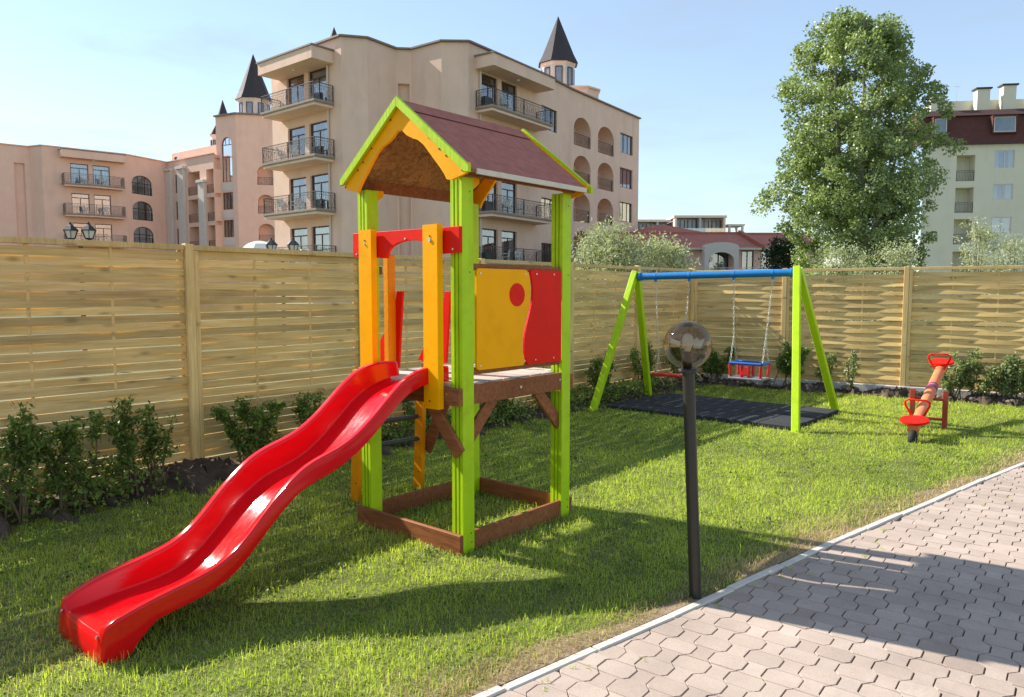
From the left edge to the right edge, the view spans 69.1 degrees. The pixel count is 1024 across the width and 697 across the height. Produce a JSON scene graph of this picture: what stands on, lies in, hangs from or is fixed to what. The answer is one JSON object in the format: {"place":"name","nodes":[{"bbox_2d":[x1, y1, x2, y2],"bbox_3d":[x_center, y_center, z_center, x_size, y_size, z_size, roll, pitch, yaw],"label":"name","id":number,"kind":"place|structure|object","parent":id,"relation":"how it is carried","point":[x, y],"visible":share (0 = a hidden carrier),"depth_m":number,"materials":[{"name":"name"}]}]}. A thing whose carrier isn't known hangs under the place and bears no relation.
{"place":"outdoors","nodes":[
{"label":"outdoors","id":0,"kind":"place"},
{"bbox_2d":[0,55,276,304],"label":"hotel wing","id":1,"kind":"structure","parent":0,"point":[218,190],"depth_m":78.52,"materials":[{"name":"beige paint"}]},
{"bbox_2d":[70,163,87,183],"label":"balcony door","id":2,"kind":"structure","parent":1,"relation":"in","point":[82,169],"depth_m":76.28,"materials":[{"name":"clear glass"}]},
{"bbox_2d":[73,223,86,239],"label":"balcony door","id":3,"kind":"structure","parent":1,"relation":"in","point":[79,226],"depth_m":77.31,"materials":[{"name":"clear glass"}]},
{"bbox_2d":[71,193,89,213],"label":"balcony door","id":4,"kind":"structure","parent":1,"relation":"in","point":[82,199],"depth_m":76.54,"materials":[{"name":"clear glass"}]},
{"bbox_2d":[93,165,109,185],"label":"balcony door","id":5,"kind":"structure","parent":1,"relation":"in","point":[97,170],"depth_m":77.63,"materials":[{"name":"clear glass"}]},
{"bbox_2d":[94,195,110,214],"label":"balcony door","id":6,"kind":"structure","parent":1,"relation":"in","point":[101,200],"depth_m":77.84,"materials":[{"name":"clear glass"}]},
{"bbox_2d":[95,224,111,240],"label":"balcony door","id":7,"kind":"structure","parent":1,"relation":"in","point":[106,229],"depth_m":78.53,"materials":[{"name":"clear glass"}]},
{"bbox_2d":[132,176,150,195],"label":"window","id":8,"kind":"structure","parent":1,"relation":"in","point":[141,181],"depth_m":81.54,"materials":[{"name":"clear glass"}]},
{"bbox_2d":[133,201,151,220],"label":"window","id":9,"kind":"structure","parent":1,"relation":"in","point":[140,206],"depth_m":81.88,"materials":[{"name":"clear glass"}]},
{"bbox_2d":[134,227,152,242],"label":"window","id":10,"kind":"structure","parent":1,"relation":"in","point":[142,232],"depth_m":81.40,"materials":[{"name":"clear glass"}]},
{"bbox_2d":[222,137,232,181],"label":"window","id":11,"kind":"structure","parent":1,"relation":"in","point":[226,145],"depth_m":78.76,"materials":[{"name":"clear glass"}]},
{"bbox_2d":[223,192,232,209],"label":"window","id":12,"kind":"structure","parent":1,"relation":"in","point":[226,196],"depth_m":79.34,"materials":[{"name":"clear glass"}]},
{"bbox_2d":[224,220,233,236],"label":"window","id":13,"kind":"structure","parent":1,"relation":"in","point":[227,224],"depth_m":79.54,"materials":[{"name":"clear glass"}]},
{"bbox_2d":[256,17,640,316],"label":"apartment hotel","id":14,"kind":"structure","parent":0,"point":[334,94],"depth_m":45.16,"materials":[{"name":"beige paint"}]},
{"bbox_2d":[278,199,288,211],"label":"plastic chair","id":15,"kind":"object","parent":14,"relation":"on","point":[280,203],"visible":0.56,"depth_m":45.36,"materials":[{"name":"grey plastic"}]},
{"bbox_2d":[289,145,297,157],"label":"plastic chair","id":16,"kind":"object","parent":14,"relation":"on","point":[292,153],"visible":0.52,"depth_m":44.35,"materials":[{"name":"grey plastic"}]},
{"bbox_2d":[290,197,301,209],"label":"plastic chair","id":17,"kind":"object","parent":14,"relation":"on","point":[297,203],"visible":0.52,"depth_m":44.74,"materials":[{"name":"grey plastic"}]},
{"bbox_2d":[289,74,303,103],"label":"balcony door","id":18,"kind":"structure","parent":14,"relation":"in","point":[298,80],"depth_m":46.04,"materials":[{"name":"clear glass"}]},
{"bbox_2d":[292,228,307,262],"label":"balcony door","id":19,"kind":"structure","parent":14,"relation":"in","point":[299,235],"depth_m":46.70,"materials":[{"name":"clear glass"}]},
{"bbox_2d":[290,124,322,156],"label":"balcony door","id":20,"kind":"structure","parent":14,"relation":"in","point":[296,133],"depth_m":46.33,"materials":[{"name":"clear glass"}]},
{"bbox_2d":[291,176,323,209],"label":"balcony door","id":21,"kind":"structure","parent":14,"relation":"in","point":[298,185],"depth_m":46.40,"materials":[{"name":"clear glass"}]},
{"bbox_2d":[310,67,326,100],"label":"balcony door","id":22,"kind":"structure","parent":14,"relation":"in","point":[319,75],"depth_m":44.17,"materials":[{"name":"clear glass"}]},
{"bbox_2d":[311,121,327,154],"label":"balcony door","id":23,"kind":"structure","parent":14,"relation":"in","point":[315,130],"depth_m":44.79,"materials":[{"name":"clear glass"}]},
{"bbox_2d":[312,173,328,208],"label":"balcony door","id":24,"kind":"structure","parent":14,"relation":"in","point":[316,182],"depth_m":45.09,"materials":[{"name":"clear glass"}]},
{"bbox_2d":[313,226,328,251],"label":"balcony door","id":25,"kind":"structure","parent":14,"relation":"in","point":[321,233],"depth_m":45.03,"materials":[{"name":"clear glass"}]},
{"bbox_2d":[482,74,495,104],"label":"balcony door","id":26,"kind":"structure","parent":14,"relation":"in","point":[492,82],"depth_m":45.75,"materials":[{"name":"clear glass"}]},
{"bbox_2d":[482,228,495,259],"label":"balcony door","id":27,"kind":"structure","parent":14,"relation":"in","point":[491,239],"depth_m":46.44,"materials":[{"name":"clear glass"}]},
{"bbox_2d":[487,183,495,210],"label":"balcony door","id":28,"kind":"structure","parent":14,"relation":"in","point":[493,191],"depth_m":46.22,"materials":[{"name":"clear glass"}]},
{"bbox_2d":[485,79,514,110],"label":"balcony door","id":29,"kind":"structure","parent":14,"relation":"in","point":[507,88],"depth_m":47.40,"materials":[{"name":"clear glass"}]},
{"bbox_2d":[485,230,514,260],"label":"balcony door","id":30,"kind":"structure","parent":14,"relation":"in","point":[508,237],"depth_m":48.11,"materials":[{"name":"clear glass"}]},
{"bbox_2d":[486,182,514,212],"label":"balcony door","id":31,"kind":"structure","parent":14,"relation":"in","point":[508,189],"depth_m":47.97,"materials":[{"name":"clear glass"}]},
{"bbox_2d":[499,96,509,109],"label":"plastic chair","id":32,"kind":"object","parent":14,"relation":"on","point":[501,100],"visible":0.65,"depth_m":45.02,"materials":[{"name":"grey plastic"}]},
{"bbox_2d":[500,199,510,212],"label":"plastic chair","id":33,"kind":"object","parent":14,"relation":"on","point":[509,204],"visible":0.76,"depth_m":45.51,"materials":[{"name":"grey plastic"}]},
{"bbox_2d":[541,243,550,261],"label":"window","id":34,"kind":"structure","parent":14,"relation":"in","point":[544,246],"depth_m":52.51,"materials":[{"name":"clear glass"}]},
{"bbox_2d":[541,197,551,218],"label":"window","id":35,"kind":"structure","parent":14,"relation":"in","point":[545,212],"depth_m":52.71,"materials":[{"name":"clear glass"}]},
{"bbox_2d":[542,107,555,132],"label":"window","id":36,"kind":"structure","parent":14,"relation":"in","point":[554,112],"depth_m":51.77,"materials":[{"name":"clear glass"}]},
{"bbox_2d":[619,202,630,222],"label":"window","id":37,"kind":"structure","parent":14,"relation":"in","point":[625,208],"depth_m":62.23,"materials":[{"name":"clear glass"}]},
{"bbox_2d":[620,167,630,188],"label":"window","id":38,"kind":"structure","parent":14,"relation":"in","point":[625,175],"depth_m":61.44,"materials":[{"name":"clear glass"}]},
{"bbox_2d":[620,133,631,155],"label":"window","id":39,"kind":"structure","parent":14,"relation":"in","point":[625,140],"depth_m":61.40,"materials":[{"name":"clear glass"}]},
{"bbox_2d":[0,383,1023,696],"bbox_3d":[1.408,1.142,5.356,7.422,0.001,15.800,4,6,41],"label":"lawn","id":40,"kind":"structure","parent":0,"point":[342,581],"depth_m":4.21,"materials":[{"name":"green plant"}]},
{"bbox_2d":[59,96,592,666],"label":"play tower","id":41,"kind":"structure","parent":40,"relation":"on","point":[463,166],"depth_m":4.46,"materials":[{"name":"paint"}]},
{"bbox_2d":[0,236,693,495],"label":"wooden fence","id":42,"kind":"object","parent":40,"relation":"on","point":[197,433],"visible":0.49,"depth_m":6.27,"materials":[{"name":"brown wood"}]},
{"bbox_2d":[0,374,714,539],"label":"planting soil","id":43,"kind":"structure","parent":40,"relation":"on","point":[199,475],"depth_m":5.88,"materials":[{"name":"brown soil"}]},
{"bbox_2d":[0,401,54,525],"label":"shrub","id":44,"kind":"object","parent":43,"relation":"on","point":[20,458],"visible":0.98,"depth_m":4.89,"materials":[{"name":"green plant"}]},
{"bbox_2d":[2,409,111,511],"bbox_3d":[-3.109,0.821,5.158,0.394,0.777,0.652,3,5,36],"label":"shrub","id":45,"kind":"object","parent":43,"relation":"on","point":[66,435],"visible":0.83,"depth_m":5.13,"materials":[{"name":"green plant"}]},
{"bbox_2d":[96,395,147,498],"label":"shrub","id":46,"kind":"object","parent":43,"relation":"on","point":[124,440],"visible":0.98,"depth_m":5.49,"materials":[{"name":"green plant"}]},
{"bbox_2d":[132,400,179,483],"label":"shrub","id":47,"kind":"object","parent":43,"relation":"on","point":[150,426],"visible":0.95,"depth_m":5.69,"materials":[{"name":"green plant"}]},
{"bbox_2d":[209,395,289,463],"bbox_3d":[-2.214,0.742,6.377,0.460,0.749,0.714,1,5,17],"label":"shrub","id":48,"kind":"object","parent":43,"relation":"on","point":[252,443],"visible":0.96,"depth_m":6.26,"materials":[{"name":"green plant"}]},
{"bbox_2d":[291,388,326,426],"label":"shrub","id":49,"kind":"object","parent":43,"relation":"on","point":[303,409],"visible":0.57,"depth_m":6.68,"materials":[{"name":"green plant"}]},
{"bbox_2d":[0,371,700,522],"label":"ground cover","id":50,"kind":"object","parent":43,"relation":"on","point":[586,392],"visible":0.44,"depth_m":5.57,"materials":[{"name":"green plant"}]},
{"bbox_2d":[400,401,431,431],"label":"shrub","id":51,"kind":"object","parent":43,"relation":"on","point":[407,407],"visible":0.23,"depth_m":7.81,"materials":[{"name":"green plant"}]},
{"bbox_2d":[493,398,513,420],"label":"shrub","id":52,"kind":"object","parent":43,"relation":"on","point":[501,402],"visible":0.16,"depth_m":8.69,"materials":[{"name":"green plant"}]},
{"bbox_2d":[583,351,618,397],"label":"shrub","id":53,"kind":"object","parent":43,"relation":"on","point":[597,364],"visible":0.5,"depth_m":10.30,"materials":[{"name":"green plant"}]},
{"bbox_2d":[626,341,657,390],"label":"shrub","id":54,"kind":"object","parent":43,"relation":"on","point":[634,359],"visible":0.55,"depth_m":11.18,"materials":[{"name":"green plant"}]},
{"bbox_2d":[662,334,683,384],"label":"shrub","id":55,"kind":"object","parent":43,"relation":"on","point":[678,351],"visible":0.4,"depth_m":11.97,"materials":[{"name":"green plant"}]},
{"bbox_2d":[0,409,1001,696],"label":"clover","id":56,"kind":"object","parent":40,"relation":"on","point":[482,543],"visible":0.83,"depth_m":4.70,"materials":[{"name":"green plant"}]},
{"bbox_2d":[663,321,711,599],"bbox_3d":[0.865,0.616,3.713,0.236,1.504,0.236,0,4,0],"label":"garden lamp","id":57,"kind":"object","parent":40,"relation":"on","point":[688,370],"visible":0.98,"depth_m":3.69,"materials":[{"name":"black metal"}]},
{"bbox_2d":[607,393,838,429],"bbox_3d":[2.708,0.782,9.659,2.454,0.048,1.594,4,6,41],"label":"rubber mat","id":58,"kind":"object","parent":40,"relation":"on","point":[759,414],"visible":0.87,"depth_m":9.45,"materials":[{"name":"black rubber"}]},
{"bbox_2d":[589,265,839,432],"bbox_3d":[2.620,-0.081,9.582,2.663,1.929,1.898,3,5,36],"label":"swing set","id":59,"kind":"object","parent":58,"relation":"on","point":[796,273],"visible":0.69,"depth_m":9.41,"materials":[{"name":"blue paint"}]},
{"bbox_2d":[652,272,690,377],"bbox_3d":[2.111,-0.319,9.851,0.494,1.386,0.170,4,6,41],"label":"hanging swing","id":60,"kind":"object","parent":59,"relation":"hanging from","point":[666,374],"visible":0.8,"depth_m":9.90,"materials":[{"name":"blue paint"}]},
{"bbox_2d":[728,269,774,380],"bbox_3d":[2.980,-0.298,9.261,0.506,1.367,0.300,4,6,41],"label":"hanging swing","id":61,"kind":"object","parent":59,"relation":"hanging from","point":[743,372],"visible":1,"depth_m":9.23,"materials":[{"name":"blue paint"}]},
{"bbox_2d":[458,451,1023,696],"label":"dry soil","id":62,"kind":"structure","parent":40,"relation":"on","point":[646,618],"depth_m":3.45,"materials":[{"name":"brown soil"}]},
{"bbox_2d":[690,265,1023,397],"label":"wooden fence","id":63,"kind":"object","parent":40,"relation":"on","point":[911,302],"visible":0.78,"depth_m":11.30,"materials":[{"name":"brown wood"}]},
{"bbox_2d":[704,378,1023,407],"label":"planting soil","id":64,"kind":"structure","parent":40,"relation":"on","point":[901,392],"depth_m":11.01,"materials":[{"name":"brown soil"}]},
{"bbox_2d":[693,344,736,380],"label":"shrub","id":65,"kind":"object","parent":64,"relation":"on","point":[711,367],"visible":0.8,"depth_m":12.41,"materials":[{"name":"green plant"}]},
{"bbox_2d":[772,339,812,387],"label":"shrub","id":66,"kind":"object","parent":64,"relation":"on","point":[784,361],"visible":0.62,"depth_m":11.74,"materials":[{"name":"green plant"}]},
{"bbox_2d":[811,352,839,384],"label":"shrub","id":67,"kind":"object","parent":64,"relation":"on","point":[831,358],"visible":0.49,"depth_m":11.49,"materials":[{"name":"green plant"}]},
{"bbox_2d":[840,350,860,391],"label":"shrub","id":68,"kind":"object","parent":64,"relation":"on","point":[852,367],"visible":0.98,"depth_m":11.24,"materials":[{"name":"green plant"}]},
{"bbox_2d":[696,378,1021,403],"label":"loose stones","id":69,"kind":"object","parent":64,"relation":"on","point":[773,384],"visible":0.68,"depth_m":11.52,"materials":[{"name":"grey stone"}]},
{"bbox_2d":[925,348,983,399],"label":"shrub","id":70,"kind":"object","parent":64,"relation":"on","point":[964,369],"visible":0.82,"depth_m":10.47,"materials":[{"name":"green plant"}]},
{"bbox_2d":[964,362,999,396],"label":"shrub","id":71,"kind":"object","parent":64,"relation":"on","point":[991,376],"visible":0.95,"depth_m":10.35,"materials":[{"name":"green plant"}]},
{"bbox_2d":[992,351,1023,396],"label":"shrub","id":72,"kind":"object","parent":64,"relation":"on","point":[1010,363],"visible":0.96,"depth_m":10.18,"materials":[{"name":"green plant"}]},
{"bbox_2d":[997,360,1023,398],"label":"shrub","id":73,"kind":"object","parent":64,"relation":"on","point":[1014,392],"visible":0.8,"depth_m":10.18,"materials":[{"name":"green plant"}]},
{"bbox_2d":[1011,363,1023,400],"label":"shrub","id":74,"kind":"object","parent":64,"relation":"on","point":[1021,370],"visible":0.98,"depth_m":10.11,"materials":[{"name":"green plant"}]},
{"bbox_2d":[900,353,953,442],"bbox_3d":[4.739,0.528,8.458,0.382,0.847,2.211,3,5,36],"label":"seesaw","id":75,"kind":"object","parent":40,"relation":"on","point":[914,420],"visible":0.94,"depth_m":8.38,"materials":[{"name":"red paint"}]},
{"bbox_2d":[0,295,1023,686],"bbox_3d":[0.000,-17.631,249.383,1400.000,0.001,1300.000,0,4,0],"label":"ground","id":76,"kind":"structure","parent":0,"point":[340,355],"depth_m":17.77,"materials":[{"name":"brown soil"}]},
{"bbox_2d":[63,221,95,366],"bbox_3d":[-8.640,-1.073,14.962,0.670,2.940,0.268,0,4,0],"label":"street lantern","id":77,"kind":"object","parent":76,"relation":"on","point":[71,231],"visible":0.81,"depth_m":14.81,"materials":[{"name":"black metal"}]},
{"bbox_2d":[243,241,278,325],"bbox_3d":[-8.070,-1.874,23.927,1.220,3.160,1.220,2,5,22],"label":"parasol","id":78,"kind":"object","parent":76,"relation":"on","point":[257,244],"visible":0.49,"depth_m":23.41,"materials":[{"name":"white fabric"}]},
{"bbox_2d":[265,238,298,352],"bbox_3d":[-5.520,-1.253,17.957,0.830,2.840,0.268,0,4,0],"label":"street lantern","id":79,"kind":"object","parent":76,"relation":"on","point":[292,244],"visible":0.43,"depth_m":17.80,"materials":[{"name":"black metal"}]},
{"bbox_2d":[571,214,659,360],"bbox_3d":[2.191,-1.358,16.936,2.508,3.351,2.593,4,6,44],"label":"bush","id":80,"kind":"object","parent":76,"relation":"on","point":[609,244],"visible":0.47,"depth_m":16.65,"materials":[{"name":"green plant"}]},
{"bbox_2d":[597,226,710,355],"bbox_3d":[3.372,-1.293,17.295,2.689,3.167,2.273,1,4,9],"label":"bush","id":81,"kind":"object","parent":76,"relation":"on","point":[668,257],"visible":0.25,"depth_m":16.94,"materials":[{"name":"green plant"}]},
{"bbox_2d":[638,219,670,229],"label":"modern flats","id":82,"kind":"structure","parent":76,"relation":"on","point":[644,223],"depth_m":110.17,"materials":[{"name":"white concrete"}]},
{"bbox_2d":[635,225,699,231],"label":"hip roof house","id":83,"kind":"structure","parent":76,"relation":"on","point":[662,228],"depth_m":60.48,"materials":[{"name":"red tile"}]},
{"bbox_2d":[667,215,726,231],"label":"modern flats","id":84,"kind":"structure","parent":76,"relation":"on","point":[708,223],"depth_m":108.24,"materials":[{"name":"white concrete"}]},
{"bbox_2d":[677,220,684,227],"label":"window","id":85,"kind":"structure","parent":84,"relation":"in","point":[680,223],"depth_m":108.26,"materials":[{"name":"grey glass"}]},
{"bbox_2d":[687,220,696,230],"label":"window","id":86,"kind":"structure","parent":84,"relation":"in","point":[691,224],"depth_m":108.26,"materials":[{"name":"grey glass"}]},
{"bbox_2d":[701,220,708,231],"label":"window","id":87,"kind":"structure","parent":84,"relation":"in","point":[704,223],"depth_m":108.29,"materials":[{"name":"grey glass"}]},
{"bbox_2d":[711,220,720,231],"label":"window","id":88,"kind":"structure","parent":84,"relation":"in","point":[715,224],"depth_m":108.29,"materials":[{"name":"grey glass"}]},
{"bbox_2d":[726,224,744,231],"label":"roof pergola","id":89,"kind":"object","parent":76,"relation":"on","point":[730,226],"visible":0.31,"depth_m":108.99,"materials":[{"name":"white"}]},
{"bbox_2d":[472,462,1023,696],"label":"path kerb","id":90,"kind":"structure","parent":76,"relation":"on","point":[497,690],"depth_m":3.74,"materials":[{"name":"concrete"}]},
{"bbox_2d":[749,229,806,322],"bbox_3d":[13.454,-3.588,36.912,3.215,4.720,3.398,0,4,0],"label":"bush","id":91,"kind":"object","parent":76,"relation":"on","point":[780,253],"visible":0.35,"depth_m":36.28,"materials":[{"name":"green plant"}]},
{"bbox_2d":[804,240,883,348],"bbox_3d":[8.602,-1.360,19.494,2.147,2.952,2.418,-3,5,-35],"label":"bush","id":92,"kind":"object","parent":76,"relation":"on","point":[836,256],"visible":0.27,"depth_m":19.30,"materials":[{"name":"green plant"}]},
{"bbox_2d":[748,5,968,324],"bbox_3d":[14.748,-7.406,31.359,7.768,13.258,7.488,-1,5,-14],"label":"tall tree","id":93,"kind":"object","parent":76,"relation":"on","point":[851,206],"visible":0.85,"depth_m":30.16,"materials":[{"name":"green plant"}]},
{"bbox_2d":[851,232,935,338],"bbox_3d":[10.398,-1.567,20.489,2.758,3.221,2.206,0,4,0],"label":"bush","id":94,"kind":"object","parent":76,"relation":"on","point":[902,255],"visible":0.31,"depth_m":20.26,"materials":[{"name":"green plant"}]},
{"bbox_2d":[941,216,1012,331],"bbox_3d":[12.490,-1.720,19.977,1.879,3.585,1.666,-4,6,-40],"label":"bush","id":95,"kind":"object","parent":76,"relation":"on","point":[978,235],"visible":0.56,"depth_m":19.75,"materials":[{"name":"green plant"}]},
{"bbox_2d":[981,230,1023,336],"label":"bush","id":96,"kind":"object","parent":76,"relation":"on","point":[1010,252],"visible":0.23,"depth_m":20.29,"materials":[{"name":"green plant"}]},
{"bbox_2d":[0,0,1023,291],"label":"sky","id":97,"kind":"structure","parent":0,"point":[143,78],"materials":[{"name":"blue"}]},
{"bbox_2d":[596,230,823,313],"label":"house","id":98,"kind":"structure","parent":0,"point":[739,249],"depth_m":47.94,"materials":[{"name":"pink tile"}]},
{"bbox_2d":[709,252,727,269],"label":"window","id":99,"kind":"structure","parent":98,"relation":"in","point":[720,259],"depth_m":47.95,"materials":[{"name":"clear glass"}]},
{"bbox_2d":[741,251,752,269],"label":"window","id":100,"kind":"structure","parent":98,"relation":"in","point":[746,256],"depth_m":47.93,"materials":[{"name":"white glass"}]},
{"bbox_2d":[760,251,772,268],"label":"window","id":101,"kind":"structure","parent":98,"relation":"in","point":[763,262],"depth_m":48.69,"materials":[{"name":"white glass"}]},
{"bbox_2d":[496,465,1023,696],"bbox_3d":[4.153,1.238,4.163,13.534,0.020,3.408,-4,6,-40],"label":"path","id":102,"kind":"structure","parent":0,"point":[769,635],"depth_m":3.42,"materials":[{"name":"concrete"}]},
{"bbox_2d":[539,475,1012,690],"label":"joint weeds","id":103,"kind":"object","parent":102,"relation":"on","point":[544,687],"visible":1,"depth_m":3.67,"materials":[{"name":"green plant"}]},
{"bbox_2d":[888,83,1023,307],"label":"apartment block","id":104,"kind":"structure","parent":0,"point":[984,180],"depth_m":68.18,"materials":[{"name":"white paint"}]},
{"bbox_2d":[989,249,1009,265],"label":"window","id":105,"kind":"structure","parent":104,"relation":"in","point":[1000,252],"depth_m":68.50,"materials":[{"name":"white glass"}]},
{"bbox_2d":[991,217,1010,232],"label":"window","id":106,"kind":"structure","parent":104,"relation":"in","point":[1006,220],"depth_m":68.13,"materials":[{"name":"white glass"}]},
{"bbox_2d":[993,184,1012,199],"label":"window","id":107,"kind":"structure","parent":104,"relation":"in","point":[1000,191],"depth_m":67.93,"materials":[{"name":"clear glass"}]},
{"bbox_2d":[994,150,1014,167],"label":"window","id":108,"kind":"structure","parent":104,"relation":"in","point":[1003,158],"depth_m":67.78,"materials":[{"name":"white glass"}]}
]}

